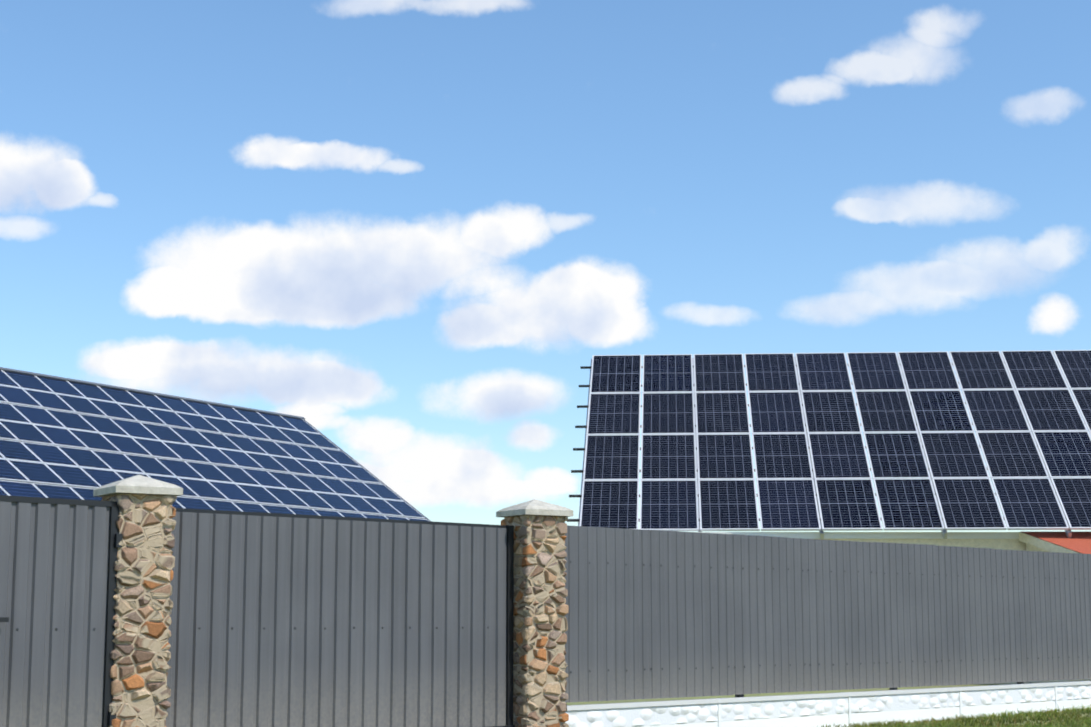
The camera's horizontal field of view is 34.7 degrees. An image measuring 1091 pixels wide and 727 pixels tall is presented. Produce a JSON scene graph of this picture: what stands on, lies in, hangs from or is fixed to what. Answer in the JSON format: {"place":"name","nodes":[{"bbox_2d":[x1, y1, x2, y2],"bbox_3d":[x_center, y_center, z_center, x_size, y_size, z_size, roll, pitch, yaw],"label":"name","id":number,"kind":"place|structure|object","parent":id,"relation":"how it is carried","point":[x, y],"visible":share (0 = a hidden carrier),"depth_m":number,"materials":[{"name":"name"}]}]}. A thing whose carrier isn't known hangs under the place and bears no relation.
{"place":"outdoors","nodes":[
{"label":"outdoors","id":0,"kind":"place"},
{"bbox_2d":[1,402,422,518],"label":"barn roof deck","id":1,"kind":"structure","parent":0,"point":[191,461],"depth_m":67.34,"materials":[{"name":"grey metal"}]},
{"bbox_2d":[0,370,426,519],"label":"barn roof frames","id":2,"kind":"structure","parent":1,"relation":"on","point":[144,455],"depth_m":67.67,"materials":[{"name":"silver metal"}]},
{"bbox_2d":[0,370,427,520],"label":"barn roof glass","id":3,"kind":"object","parent":2,"relation":"in","point":[38,472],"visible":0.58,"depth_m":67.72,"materials":[{"name":"blue glass"}]},
{"bbox_2d":[0,367,429,520],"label":"roof","id":4,"kind":"structure","parent":1,"relation":"attached to","point":[130,389],"depth_m":74.06,"materials":[{"name":"grey metal"}]},
{"bbox_2d":[0,0,1090,531],"label":"sky","id":5,"kind":"structure","parent":0,"point":[407,231],"materials":[{"name":"blue"}]},
{"bbox_2d":[565,525,1090,702],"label":"fence sheets","id":6,"kind":"object","parent":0,"point":[634,617],"visible":1,"depth_m":16.98,"materials":[{"name":"grey metal"}]},
{"bbox_2d":[570,561,1088,672],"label":"fence screws","id":7,"kind":"object","parent":6,"relation":"in","point":[817,571],"visible":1,"depth_m":17.04,"materials":[{"name":"grey metal"}]},
{"bbox_2d":[567,684,1090,726],"bbox_3d":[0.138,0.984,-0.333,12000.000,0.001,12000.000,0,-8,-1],"label":"ground","id":8,"kind":"structure","parent":0,"point":[725,696],"depth_m":24.15,"materials":[{"name":"green plant"}]},
{"bbox_2d":[101,494,176,726],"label":"pillar","id":9,"kind":"structure","parent":8,"relation":"on","point":[144,563],"depth_m":11.72,"materials":[{"name":"stone"}]},
{"bbox_2d":[0,495,122,726],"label":"gate frame","id":10,"kind":"object","parent":9,"relation":"attached to","point":[115,538],"visible":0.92,"depth_m":11.59,"materials":[{"name":"grey metal"}]},
{"bbox_2d":[0,501,109,726],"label":"gate panel","id":11,"kind":"object","parent":10,"relation":"attached to","point":[53,566],"visible":0.98,"depth_m":11.32,"materials":[{"name":"grey metal"}]},
{"bbox_2d":[93,475,182,496],"bbox_3d":[-2.802,0.837,12.006,0.470,0.145,0.470,5,-10,-32],"label":"pillar cap","id":12,"kind":"object","parent":9,"relation":"on","point":[138,484],"visible":0.9,"depth_m":11.85,"materials":[{"name":"white concrete"}]},
{"bbox_2d":[176,508,514,726],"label":"gate frame","id":13,"kind":"object","parent":8,"relation":"on","point":[509,626],"visible":0.27,"depth_m":14.23,"materials":[{"name":"grey metal"}]},
{"bbox_2d":[166,512,506,726],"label":"gate panel","id":14,"kind":"object","parent":13,"relation":"attached to","point":[248,578],"visible":0.94,"depth_m":13.08,"materials":[{"name":"grey metal"}]},
{"bbox_2d":[198,626,488,629],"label":"screws","id":15,"kind":"object","parent":14,"relation":"in","point":[199,628],"visible":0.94,"depth_m":13.09,"materials":[{"name":"grey metal"}]},
{"bbox_2d":[501,515,568,726],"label":"pillar","id":16,"kind":"structure","parent":8,"relation":"on","point":[540,629],"depth_m":14.34,"materials":[{"name":"stone"}]},
{"bbox_2d":[496,499,572,516],"bbox_3d":[-0.092,1.212,14.645,0.470,0.145,0.470,5,-10,-32],"label":"pillar cap","id":17,"kind":"object","parent":16,"relation":"on","point":[534,507],"visible":0.94,"depth_m":14.49,"materials":[{"name":"white concrete"}]},
{"bbox_2d":[565,684,1090,726],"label":"fence plinth","id":18,"kind":"structure","parent":8,"relation":"on","point":[820,712],"depth_m":17.13,"materials":[{"name":"white concrete"}]},
{"bbox_2d":[567,681,1090,710],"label":"fence plinth cap","id":19,"kind":"object","parent":18,"relation":"on","point":[709,701],"visible":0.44,"depth_m":16.78,"materials":[{"name":"white concrete"}]},
{"bbox_2d":[735,682,1023,696],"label":"brackets","id":20,"kind":"object","parent":8,"relation":"on","point":[740,695],"depth_m":18.00,"materials":[{"name":"black metal"}]},
{"bbox_2d":[710,686,1057,726],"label":"fence plinth posts","id":21,"kind":"object","parent":8,"relation":"on","point":[849,707],"visible":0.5,"depth_m":17.25,"materials":[{"name":"white concrete"}]},
{"bbox_2d":[823,539,1081,683],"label":"shed walls","id":22,"kind":"structure","parent":8,"relation":"on","point":[1010,544],"depth_m":29.42,"materials":[{"name":"beige paint"}]},
{"bbox_2d":[578,355,1071,538],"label":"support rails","id":23,"kind":"object","parent":22,"relation":"on","point":[1067,532],"visible":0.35,"depth_m":31.36,"materials":[{"name":"grey metal"}]},
{"bbox_2d":[567,362,1065,521],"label":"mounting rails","id":24,"kind":"object","parent":23,"relation":"on","point":[579,449],"visible":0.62,"depth_m":32.11,"materials":[{"name":"grey metal"}]},
{"bbox_2d":[579,350,1090,530],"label":"array frames","id":25,"kind":"object","parent":24,"relation":"on","point":[1041,456],"visible":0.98,"depth_m":31.89,"materials":[{"name":"silver metal"}]},
{"bbox_2d":[581,351,1090,528],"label":"array glass","id":26,"kind":"object","parent":25,"relation":"on","point":[910,503],"visible":1,"depth_m":31.86,"materials":[{"name":"glass"}]},
{"bbox_2d":[698,532,1039,538],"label":"shed fascia","id":27,"kind":"structure","parent":22,"relation":"attached to","point":[912,535],"depth_m":29.38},
{"bbox_2d":[1019,532,1090,682],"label":"gable wall","id":28,"kind":"structure","parent":8,"relation":"on","point":[1034,543],"depth_m":28.90,"materials":[{"name":"beige paint"}]},
{"bbox_2d":[817,704,1090,726],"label":"lawn grass","id":29,"kind":"structure","parent":0,"point":[1002,718],"depth_m":17.71,"materials":[{"name":"green plant"}]},
{"bbox_2d":[1022,532,1090,553],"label":"lean to roof tiles","id":30,"kind":"object","parent":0,"point":[1079,542],"visible":1,"depth_m":28.93,"materials":[{"name":"tile"}]}
]}

